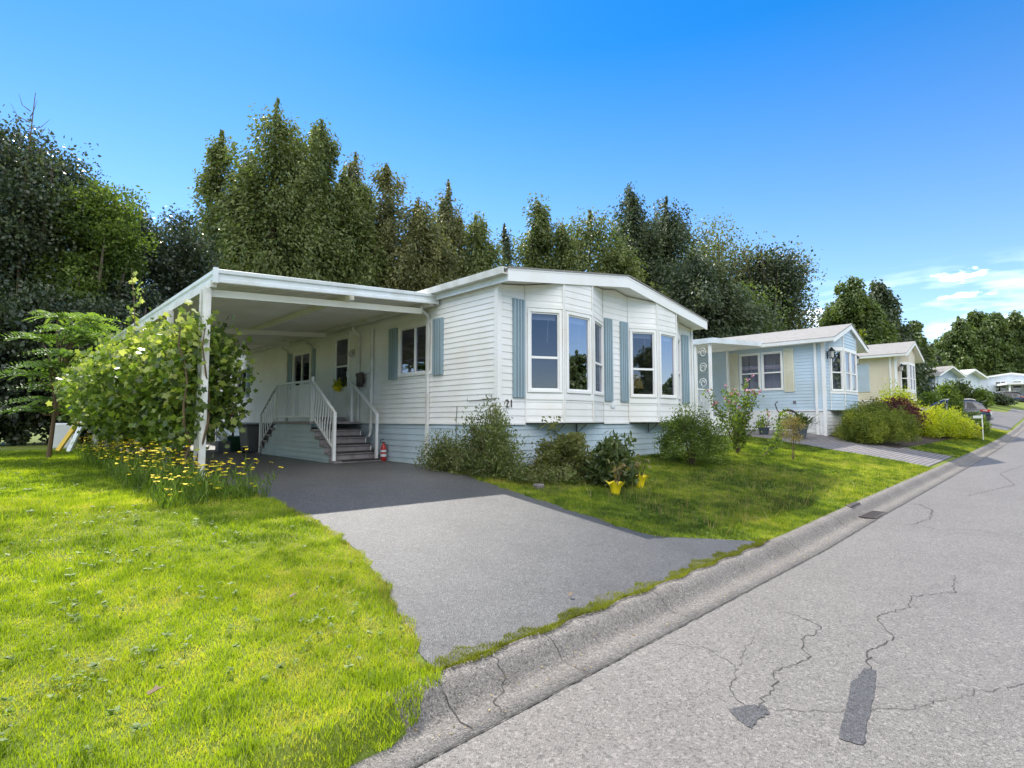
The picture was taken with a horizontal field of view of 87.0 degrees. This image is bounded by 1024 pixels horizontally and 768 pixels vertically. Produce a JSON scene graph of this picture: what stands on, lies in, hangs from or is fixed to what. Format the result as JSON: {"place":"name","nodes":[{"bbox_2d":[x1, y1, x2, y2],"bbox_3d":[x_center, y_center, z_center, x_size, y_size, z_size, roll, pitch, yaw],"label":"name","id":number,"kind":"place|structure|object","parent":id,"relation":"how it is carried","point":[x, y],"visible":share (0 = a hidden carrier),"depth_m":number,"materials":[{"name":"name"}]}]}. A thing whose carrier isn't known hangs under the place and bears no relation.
{"place":"outdoors","nodes":[
{"label":"outdoors","id":0,"kind":"place"},
{"bbox_2d":[0,448,178,498],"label":"lawn grass","id":1,"kind":"structure","parent":0,"point":[27,473],"depth_m":8.57,"materials":[{"name":"plant"}]},
{"bbox_2d":[0,484,340,585],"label":"lawn grass","id":2,"kind":"structure","parent":0,"point":[99,499],"depth_m":5.02,"materials":[{"name":"plant"}]},
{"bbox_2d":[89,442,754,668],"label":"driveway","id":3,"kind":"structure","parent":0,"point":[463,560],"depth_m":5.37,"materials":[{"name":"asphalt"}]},
{"bbox_2d":[239,423,274,452],"bbox_3d":[-6.972,1.461,14.655,0.820,0.780,0.858,4,-5,-44],"label":"storage bin","id":4,"kind":"object","parent":3,"relation":"on","point":[249,438],"visible":0.55,"depth_m":14.37,"materials":[{"name":"grey plastic"}]},
{"bbox_2d":[256,376,381,463],"bbox_3d":[-4.730,0.886,13.002,1.180,1.965,4.482,4,-5,-44],"label":"porch","id":5,"kind":"object","parent":3,"relation":"on","point":[300,440],"visible":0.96,"depth_m":12.12,"materials":[{"name":"wood"}]},
{"bbox_2d":[427,538,770,673],"bbox_3d":[1.223,1.667,4.602,4.724,0.056,0.230,4,-5,-44],"label":"moss strip","id":6,"kind":"object","parent":3,"relation":"on","point":[542,630],"visible":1,"depth_m":3.83,"materials":[{"name":"plant"}]},
{"bbox_2d":[0,401,1023,767],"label":"ground","id":7,"kind":"structure","parent":0,"point":[40,445],"depth_m":3.08,"materials":[{"name":"plant"}]},
{"bbox_2d":[0,304,55,445],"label":"hedge tree","id":8,"kind":"object","parent":7,"relation":"on","point":[10,322],"visible":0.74,"depth_m":17.11,"materials":[{"name":"green plant"}]},
{"bbox_2d":[0,93,58,293],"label":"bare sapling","id":9,"kind":"object","parent":7,"relation":"on","point":[29,139],"visible":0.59,"depth_m":19.60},
{"bbox_2d":[0,104,123,441],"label":"leafy tree","id":10,"kind":"object","parent":7,"relation":"on","point":[36,233],"visible":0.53,"depth_m":19.43,"materials":[{"name":"green plant"}]},
{"bbox_2d":[0,309,125,457],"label":"sumac tree","id":11,"kind":"object","parent":7,"relation":"on","point":[85,329],"visible":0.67,"depth_m":12.35,"materials":[{"name":"green plant"}]},
{"bbox_2d":[53,423,73,448],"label":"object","id":12,"kind":"object","parent":7,"relation":"on","point":[61,430],"visible":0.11,"depth_m":16.12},
{"bbox_2d":[0,266,131,442],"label":"hedge tree","id":13,"kind":"object","parent":7,"relation":"on","point":[50,303],"visible":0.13,"depth_m":18.43,"materials":[{"name":"green plant"}]},
{"bbox_2d":[27,168,159,441],"bbox_3d":[-16.084,-2.748,20.689,3.898,10.177,3.964,4,-5,-44],"label":"leafy tree","id":14,"kind":"object","parent":7,"relation":"on","point":[114,244],"visible":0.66,"depth_m":20.21,"materials":[{"name":"green plant"}]},
{"bbox_2d":[73,268,179,440],"bbox_3d":[-14.930,-1.054,21.248,4.853,6.878,4.423,4,-5,-44],"label":"hedge tree","id":15,"kind":"object","parent":7,"relation":"on","point":[126,298],"visible":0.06,"depth_m":21.00,"materials":[{"name":"green plant"}]},
{"bbox_2d":[107,190,175,305],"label":"leafy tree","id":16,"kind":"object","parent":7,"relation":"on","point":[147,228],"visible":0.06,"depth_m":23.96,"materials":[{"name":"green plant"}]},
{"bbox_2d":[45,268,263,478],"bbox_3d":[-7.036,-0.333,10.002,7.440,4.012,2.212,-3,-5,42],"label":"grape vine","id":17,"kind":"object","parent":7,"relation":"on","point":[101,388],"visible":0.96,"depth_m":8.36,"materials":[{"name":"green plant"}]},
{"bbox_2d":[69,435,282,510],"bbox_3d":[-6.573,1.267,9.480,1.408,0.709,9.799,4,-5,-44],"label":"wildflower patch","id":18,"kind":"object","parent":7,"relation":"on","point":[152,472],"visible":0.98,"depth_m":6.75,"materials":[{"name":"green plant"}]},
{"bbox_2d":[137,203,232,354],"bbox_3d":[-16.829,-2.945,26.270,4.840,11.300,5.007,4,-5,-44],"label":"leafy tree","id":19,"kind":"object","parent":7,"relation":"on","point":[183,274],"visible":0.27,"depth_m":25.82,"materials":[{"name":"green plant"}]},
{"bbox_2d":[175,129,239,272],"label":"cedar tree","id":20,"kind":"object","parent":7,"relation":"on","point":[212,178],"visible":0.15,"depth_m":33.53,"materials":[{"name":"green plant"}]},
{"bbox_2d":[208,151,285,271],"bbox_3d":[-16.917,-5.859,33.284,8.890,17.930,8.484,4,-5,-44],"label":"cedar tree","id":21,"kind":"object","parent":7,"relation":"on","point":[231,194],"visible":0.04,"depth_m":33.09,"materials":[{"name":"green plant"}]},
{"bbox_2d":[92,267,438,479],"bbox_3d":[-6.840,0.110,13.151,4.100,3.436,11.317,4,-5,-44],"label":"carport","id":22,"kind":"object","parent":7,"relation":"on","point":[269,311],"visible":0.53,"depth_m":9.97,"materials":[{"name":"white metal"}]},
{"bbox_2d":[196,97,362,284],"bbox_3d":[-14.897,-7.566,33.080,14.283,21.257,15.127,4,-5,-44],"label":"cedar tree","id":23,"kind":"object","parent":7,"relation":"on","point":[299,216],"visible":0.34,"depth_m":32.59,"materials":[{"name":"green plant"}]},
{"bbox_2d":[190,691,406,767],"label":"verge soil","id":24,"kind":"structure","parent":7,"relation":"on","point":[364,754],"depth_m":2.38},
{"bbox_2d":[0,488,402,767],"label":"clover weeds","id":25,"kind":"object","parent":24,"relation":"on","point":[137,726],"visible":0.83,"depth_m":3.22,"materials":[{"name":"green plant"}]},
{"bbox_2d":[276,118,388,286],"bbox_3d":[-12.980,-7.341,35.366,12.578,20.859,11.913,4,-5,-44],"label":"cedar tree","id":26,"kind":"object","parent":7,"relation":"on","point":[330,150],"visible":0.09,"depth_m":35.02,"materials":[{"name":"green plant"}]},
{"bbox_2d":[297,165,386,286],"bbox_3d":[-11.083,-5.738,34.078,9.002,17.397,7.952,4,-5,-44],"label":"cedar tree","id":27,"kind":"object","parent":7,"relation":"on","point":[357,198],"visible":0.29,"depth_m":34.52,"materials":[{"name":"green plant"}]},
{"bbox_2d":[282,507,429,670],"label":"dry edge grass","id":28,"kind":"structure","parent":7,"relation":"on","point":[390,601],"depth_m":3.86,"materials":[{"name":"plant"}]},
{"bbox_2d":[337,151,376,277],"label":"cedar tree","id":29,"kind":"object","parent":7,"relation":"on","point":[353,169],"visible":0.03,"depth_m":38.05,"materials":[{"name":"green plant"}]},
{"bbox_2d":[339,183,402,288],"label":"cedar tree","id":30,"kind":"object","parent":7,"relation":"on","point":[387,259],"visible":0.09,"depth_m":35.37,"materials":[{"name":"green plant"}]},
{"bbox_2d":[367,163,428,289],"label":"cedar tree","id":31,"kind":"object","parent":7,"relation":"on","point":[386,212],"visible":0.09,"depth_m":37.58,"materials":[{"name":"green plant"}]},
{"bbox_2d":[366,192,464,291],"bbox_3d":[-5.595,-4.941,35.936,11.002,15.606,11.288,4,-5,-44],"label":"cedar tree","id":32,"kind":"object","parent":7,"relation":"on","point":[429,254],"visible":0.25,"depth_m":35.41,"materials":[{"name":"green plant"}]},
{"bbox_2d":[412,429,470,472],"bbox_3d":[-1.057,1.198,9.680,0.921,0.820,1.635,4,-5,-44],"label":"garden shrub","id":33,"kind":"object","parent":7,"relation":"on","point":[438,456],"visible":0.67,"depth_m":9.62,"materials":[{"name":"green plant"}]},
{"bbox_2d":[0,438,910,684],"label":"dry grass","id":34,"kind":"structure","parent":7,"relation":"on","point":[336,550],"depth_m":4.50,"materials":[{"name":"plant"}]},
{"bbox_2d":[428,179,483,277],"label":"cedar tree","id":35,"kind":"object","parent":7,"relation":"on","point":[454,229],"visible":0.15,"depth_m":40.29,"materials":[{"name":"green plant"}]},
{"bbox_2d":[215,266,707,472],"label":"manufactured house","id":36,"kind":"structure","parent":7,"relation":"on","point":[593,356],"depth_m":11.57,"materials":[{"name":"white plastic"}]},
{"bbox_2d":[292,350,309,388],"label":"window","id":37,"kind":"structure","parent":36,"relation":"in","point":[303,353],"depth_m":15.36,"materials":[{"name":"white plastic"}]},
{"bbox_2d":[334,334,348,415],"bbox_3d":[-4.279,-0.217,13.525,0.077,2.025,0.794,4,-5,-44],"label":"door","id":38,"kind":"structure","parent":36,"relation":"in","point":[340,398],"depth_m":13.54,"materials":[{"name":"paint"}]},
{"bbox_2d":[397,320,432,377],"bbox_3d":[-2.008,-0.711,11.242,0.089,1.090,1.260,4,-5,-44],"label":"window","id":39,"kind":"structure","parent":36,"relation":"in","point":[413,326],"depth_m":11.24,"materials":[{"name":"white plastic"}]},
{"bbox_2d":[527,309,561,392],"bbox_3d":[0.594,-0.609,10.002,0.675,1.540,0.129,1,-4,-17],"label":"window","id":40,"kind":"structure","parent":36,"relation":"in","point":[531,313],"depth_m":9.99,"materials":[{"name":"white glass"}]},
{"bbox_2d":[566,311,591,393],"bbox_3d":[1.262,-0.582,10.408,0.750,1.540,0.129,4,-5,-44],"label":"window","id":41,"kind":"structure","parent":36,"relation":"in","point":[580,318],"depth_m":10.52,"materials":[{"name":"white plastic"}]},
{"bbox_2d":[593,318,603,395],"bbox_3d":[1.743,-0.535,11.110,0.129,1.540,0.802,-2,-4,23],"label":"window","id":42,"kind":"structure","parent":36,"relation":"in","point":[601,326],"depth_m":11.37,"materials":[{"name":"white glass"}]},
{"bbox_2d":[629,329,656,397],"bbox_3d":[2.967,-0.457,12.289,0.675,1.540,0.129,1,-4,-17],"label":"window","id":43,"kind":"structure","parent":36,"relation":"in","point":[632,333],"depth_m":12.28,"materials":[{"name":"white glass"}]},
{"bbox_2d":[659,331,676,398],"bbox_3d":[3.633,-0.430,12.691,0.740,1.540,0.129,4,-5,-44],"label":"window","id":44,"kind":"structure","parent":36,"relation":"in","point":[663,336],"depth_m":12.83,"materials":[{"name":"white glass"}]},
{"bbox_2d":[453,210,510,279],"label":"cedar tree","id":45,"kind":"object","parent":7,"relation":"on","point":[484,250],"visible":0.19,"depth_m":38.12,"materials":[{"name":"green plant"}]},
{"bbox_2d":[442,394,529,479],"bbox_3d":[-0.261,0.860,8.887,1.159,1.431,1.612,4,-5,-44],"label":"garden shrub","id":46,"kind":"object","parent":7,"relation":"on","point":[489,444],"visible":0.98,"depth_m":8.76,"materials":[{"name":"green plant"}]},
{"bbox_2d":[495,223,515,266],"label":"cedar tree","id":47,"kind":"object","parent":7,"relation":"on","point":[507,250],"visible":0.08,"depth_m":44.54,"materials":[{"name":"green plant"}]},
{"bbox_2d":[507,192,565,269],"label":"cedar tree","id":48,"kind":"object","parent":7,"relation":"on","point":[538,237],"visible":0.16,"depth_m":45.95,"materials":[{"name":"green plant"}]},
{"bbox_2d":[491,468,631,493],"bbox_3d":[1.044,1.597,9.306,2.750,0.214,1.659,4,-5,-44],"label":"house bed","id":49,"kind":"object","parent":7,"relation":"on","point":[554,491],"visible":0.18,"depth_m":8.52,"materials":[{"name":"soil"}]},
{"bbox_2d":[505,461,554,483],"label":"ground weeds","id":50,"kind":"object","parent":49,"relation":"on","point":[542,476],"visible":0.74,"depth_m":8.49,"materials":[{"name":"green plant"}]},
{"bbox_2d":[527,457,584,484],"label":"ground weeds","id":51,"kind":"object","parent":49,"relation":"on","point":[568,477],"visible":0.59,"depth_m":8.72,"materials":[{"name":"green plant"}]},
{"bbox_2d":[526,416,592,479],"bbox_3d":[0.914,1.107,9.403,1.605,1.125,1.098,4,-5,-44],"label":"garden shrub","id":52,"kind":"object","parent":49,"relation":"on","point":[568,448],"visible":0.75,"depth_m":9.12,"materials":[{"name":"green plant"}]},
{"bbox_2d":[542,217,583,270],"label":"cedar tree","id":53,"kind":"object","parent":7,"relation":"on","point":[563,239],"visible":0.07,"depth_m":44.17,"materials":[{"name":"green plant"}]},
{"bbox_2d":[543,206,669,296],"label":"cedar tree","id":54,"kind":"object","parent":7,"relation":"on","point":[614,260],"visible":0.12,"depth_m":44.84,"materials":[{"name":"green plant"}]},
{"bbox_2d":[580,430,641,487],"bbox_3d":[1.590,1.229,8.889,0.975,0.985,1.073,4,-5,-44],"label":"garden shrub","id":55,"kind":"object","parent":7,"relation":"on","point":[599,469],"visible":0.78,"depth_m":8.67,"materials":[{"name":"green plant"}]},
{"bbox_2d":[605,458,629,494],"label":"potted plant","id":56,"kind":"object","parent":7,"relation":"on","point":[615,486],"visible":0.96,"depth_m":8.15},
{"bbox_2d":[594,181,687,294],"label":"cedar tree","id":57,"kind":"object","parent":7,"relation":"on","point":[635,224],"visible":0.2,"depth_m":50.80,"materials":[{"name":"green plant"}]},
{"bbox_2d":[508,456,842,535],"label":"clover weeds","id":58,"kind":"object","parent":7,"relation":"on","point":[683,497],"visible":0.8,"depth_m":8.16,"materials":[{"name":"green plant"}]},
{"bbox_2d":[633,195,730,315],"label":"cedar tree","id":59,"kind":"object","parent":7,"relation":"on","point":[679,235],"visible":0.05,"depth_m":51.72,"materials":[{"name":"green plant"}]},
{"bbox_2d":[349,420,1023,767],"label":"kerb","id":60,"kind":"structure","parent":7,"relation":"on","point":[646,617],"depth_m":3.63,"materials":[{"name":"concrete"}]},
{"bbox_2d":[652,402,731,464],"bbox_3d":[3.730,1.069,11.465,1.862,1.410,1.658,4,-5,-44],"label":"garden shrub","id":61,"kind":"object","parent":7,"relation":"on","point":[701,438],"visible":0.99,"depth_m":11.24,"materials":[{"name":"green plant"}]},
{"bbox_2d":[698,388,732,434],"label":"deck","id":62,"kind":"structure","parent":7,"relation":"on","point":[714,417],"depth_m":18.45,"materials":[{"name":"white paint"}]},
{"bbox_2d":[693,338,763,433],"bbox_3d":[5.519,0.200,21.267,4.280,3.420,7.120,4,-5,-44],"label":"awning","id":63,"kind":"object","parent":62,"relation":"on","point":[708,344],"visible":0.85,"depth_m":17.80,"materials":[{"name":"white metal"}]},
{"bbox_2d":[649,245,784,339],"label":"cedar tree","id":64,"kind":"object","parent":7,"relation":"on","point":[725,306],"visible":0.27,"depth_m":44.50,"materials":[{"name":"green plant"}]},
{"bbox_2d":[580,458,860,533],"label":"seed grass","id":65,"kind":"structure","parent":7,"relation":"on","point":[787,493],"depth_m":8.48,"materials":[{"name":"plant"}]},
{"bbox_2d":[678,207,787,297],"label":"leafy tree","id":66,"kind":"object","parent":7,"relation":"on","point":[716,251],"visible":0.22,"depth_m":55.09,"materials":[{"name":"green plant"}]},
{"bbox_2d":[702,375,772,452],"bbox_3d":[5.598,0.763,13.645,1.753,2.018,1.477,4,-5,-44],"label":"flowering shrub","id":67,"kind":"object","parent":7,"relation":"on","point":[737,421],"visible":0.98,"depth_m":13.56,"materials":[{"name":"green plant"}]},
{"bbox_2d":[704,273,797,333],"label":"leafy tree","id":68,"kind":"object","parent":7,"relation":"on","point":[759,302],"visible":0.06,"depth_m":47.10,"materials":[{"name":"green plant"}]},
{"bbox_2d":[759,407,794,455],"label":"leaning branch","id":69,"kind":"object","parent":7,"relation":"on","point":[770,447],"visible":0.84,"depth_m":14.03,"materials":[{"name":"green plant"}]},
{"bbox_2d":[731,235,826,331],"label":"leafy tree","id":70,"kind":"object","parent":7,"relation":"on","point":[785,271],"visible":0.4,"depth_m":53.32,"materials":[{"name":"green plant"}]},
{"bbox_2d":[693,324,868,435],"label":"manufactured house","id":71,"kind":"structure","parent":7,"relation":"on","point":[812,372],"depth_m":19.88,"materials":[{"name":"paint"}]},
{"bbox_2d":[739,353,760,391],"bbox_3d":[9.164,-0.442,20.734,0.164,1.450,0.790,4,-5,-44],"label":"window","id":72,"kind":"structure","parent":71,"relation":"in","point":[754,358],"depth_m":20.76,"materials":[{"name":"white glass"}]},
{"bbox_2d":[761,351,783,390],"bbox_3d":[9.734,-0.481,20.145,0.164,1.450,0.770,4,-5,-44],"label":"window","id":73,"kind":"structure","parent":71,"relation":"in","point":[771,362],"depth_m":20.19,"materials":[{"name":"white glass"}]},
{"bbox_2d":[830,349,843,390],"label":"window","id":74,"kind":"structure","parent":71,"relation":"in","point":[834,362],"depth_m":19.38,"materials":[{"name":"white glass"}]},
{"bbox_2d":[777,409,807,459],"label":"dry shrub","id":75,"kind":"object","parent":7,"relation":"on","point":[788,423],"visible":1,"depth_m":13.10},
{"bbox_2d":[749,235,837,330],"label":"leafy tree","id":76,"kind":"object","parent":7,"relation":"on","point":[800,323],"visible":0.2,"depth_m":55.27,"materials":[{"name":"green plant"}]},
{"bbox_2d":[833,401,889,443],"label":"mounded cypress","id":77,"kind":"object","parent":7,"relation":"on","point":[853,431],"visible":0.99,"depth_m":17.55,"materials":[{"name":"green plant"}]},
{"bbox_2d":[816,275,922,402],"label":"cedar tree","id":78,"kind":"object","parent":7,"relation":"on","point":[855,306],"visible":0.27,"depth_m":58.61,"materials":[{"name":"green plant"}]},
{"bbox_2d":[830,396,924,442],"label":"mounded cypress","id":79,"kind":"object","parent":7,"relation":"on","point":[899,428],"visible":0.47,"depth_m":17.88,"materials":[{"name":"green plant"}]},
{"bbox_2d":[857,341,924,405],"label":"manufactured house","id":80,"kind":"structure","parent":7,"relation":"on","point":[877,364],"depth_m":30.06,"materials":[{"name":"paint"}]},
{"bbox_2d":[866,277,937,396],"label":"cedar tree","id":81,"kind":"object","parent":7,"relation":"on","point":[883,296],"visible":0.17,"depth_m":60.45,"materials":[{"name":"green plant"}]},
{"bbox_2d":[828,429,994,447],"bbox_3d":[19.065,1.950,24.665,20.000,1.193,3.295,4,-5,-44],"label":"garden bed","id":82,"kind":"object","parent":7,"relation":"on","point":[923,440],"visible":0.12,"depth_m":19.48,"materials":[{"name":"soil"}]},
{"bbox_2d":[859,394,931,432],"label":"red maple","id":83,"kind":"object","parent":82,"relation":"on","point":[903,402],"visible":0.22,"depth_m":19.71,"materials":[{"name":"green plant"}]},
{"bbox_2d":[873,376,932,433],"bbox_3d":[15.946,0.840,22.389,3.709,2.505,2.363,4,-5,-44],"label":"shrub","id":84,"kind":"object","parent":82,"relation":"on","point":[902,393],"visible":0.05,"depth_m":22.10,"materials":[{"name":"plant"}]},
{"bbox_2d":[914,403,973,437],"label":"golden juniper","id":85,"kind":"object","parent":82,"relation":"on","point":[945,423],"visible":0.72,"depth_m":22.17,"materials":[{"name":"plant"}]},
{"bbox_2d":[947,385,963,412],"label":"dwarf conifer","id":86,"kind":"object","parent":82,"relation":"on","point":[956,399],"visible":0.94,"depth_m":27.67,"materials":[{"name":"green plant"}]},
{"bbox_2d":[909,320,941,384],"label":"cedar tree","id":87,"kind":"object","parent":7,"relation":"on","point":[917,327],"visible":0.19,"depth_m":66.89,"materials":[{"name":"green plant"}]},
{"bbox_2d":[924,366,966,390],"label":"manufactured house","id":88,"kind":"structure","parent":7,"relation":"on","point":[944,373],"depth_m":61.56,"materials":[{"name":"grey"}]},
{"bbox_2d":[910,429,1007,457],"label":"lawn grass","id":89,"kind":"structure","parent":7,"relation":"on","point":[958,447],"depth_m":20.16,"materials":[{"name":"plant"}]},
{"bbox_2d":[933,315,998,375],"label":"forest cedar","id":90,"kind":"object","parent":7,"relation":"on","point":[959,345],"visible":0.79,"depth_m":81.59,"materials":[{"name":"green plant"}]},
{"bbox_2d":[958,369,988,392],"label":"manufactured house","id":91,"kind":"structure","parent":7,"relation":"on","point":[974,376],"depth_m":65.93,"materials":[{"name":"white paint"}]},
{"bbox_2d":[969,385,996,405],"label":"bush","id":92,"kind":"object","parent":7,"relation":"on","point":[986,396],"visible":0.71,"depth_m":49.30,"materials":[{"name":"green plant"}]},
{"bbox_2d":[964,309,1005,374],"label":"forest cedar","id":93,"kind":"object","parent":7,"relation":"on","point":[974,318],"visible":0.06,"depth_m":84.94,"materials":[{"name":"green plant"}]},
{"bbox_2d":[978,311,1023,382],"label":"forest cedar","id":94,"kind":"object","parent":7,"relation":"on","point":[993,338],"visible":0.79,"depth_m":80.42,"materials":[{"name":"green plant"}]},
{"bbox_2d":[980,373,1023,395],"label":"manufactured house","id":95,"kind":"structure","parent":7,"relation":"on","point":[991,381],"depth_m":71.17,"materials":[{"name":"white paint"}]},
{"bbox_2d":[1000,310,1023,373],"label":"forest cedar","id":96,"kind":"object","parent":7,"relation":"on","point":[1015,325],"visible":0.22,"depth_m":81.51,"materials":[{"name":"green plant"}]},
{"bbox_2d":[0,0,1023,343],"label":"sky","id":97,"kind":"structure","parent":0,"point":[886,136],"materials":[{"name":"blue"}]},
{"bbox_2d":[470,464,842,541],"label":"lawn grass","id":98,"kind":"structure","parent":0,"point":[565,497],"depth_m":7.64,"materials":[{"name":"plant"}]},
{"bbox_2d":[415,431,1023,767],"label":"road","id":99,"kind":"structure","parent":0,"point":[662,702],"depth_m":3.24,"materials":[{"name":"asphalt"}]},
{"bbox_2d":[410,447,1001,767],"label":"gutter joint","id":100,"kind":"object","parent":99,"relation":"on","point":[444,750],"visible":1,"depth_m":3.25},
{"bbox_2d":[728,704,768,728],"bbox_3d":[1.205,1.679,2.759,0.267,0.001,0.170,4,-5,-44],"label":"tar patch","id":101,"kind":"object","parent":99,"relation":"on","point":[748,715],"visible":1,"depth_m":2.75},
{"bbox_2d":[839,668,875,744],"bbox_3d":[1.855,1.685,2.877,0.116,0.001,0.950,-3,-5,37],"label":"tar patch","id":102,"kind":"object","parent":99,"relation":"on","point":[854,721],"visible":1,"depth_m":2.80,"materials":[{"name":"asphalt"}]},
{"bbox_2d":[628,436,932,505],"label":"lawn grass","id":103,"kind":"structure","parent":0,"point":[859,471],"depth_m":11.65,"materials":[{"name":"plant"}]},
{"bbox_2d":[779,411,818,438],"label":"potted plant","id":104,"kind":"object","parent":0,"point":[803,431],"visible":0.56,"depth_m":17.30,"materials":[{"name":"green plant"}]},
{"bbox_2d":[720,430,954,465],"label":"paver driveway","id":105,"kind":"structure","parent":0,"point":[912,456],"depth_m":16.45,"materials":[{"name":"concrete"}]},
{"bbox_2d":[919,407,1023,429],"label":"side street","id":106,"kind":"structure","parent":0,"point":[1011,418],"depth_m":39.39,"materials":[{"name":"asphalt"}]},
{"bbox_2d":[924,398,993,421],"bbox_3d":[28.220,1.867,35.205,4.700,1.739,2.060,-4,-5,44],"label":"parked car","id":107,"kind":"object","parent":106,"relation":"on","point":[971,405],"visible":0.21,"depth_m":33.69,"materials":[{"name":"grey metal"}]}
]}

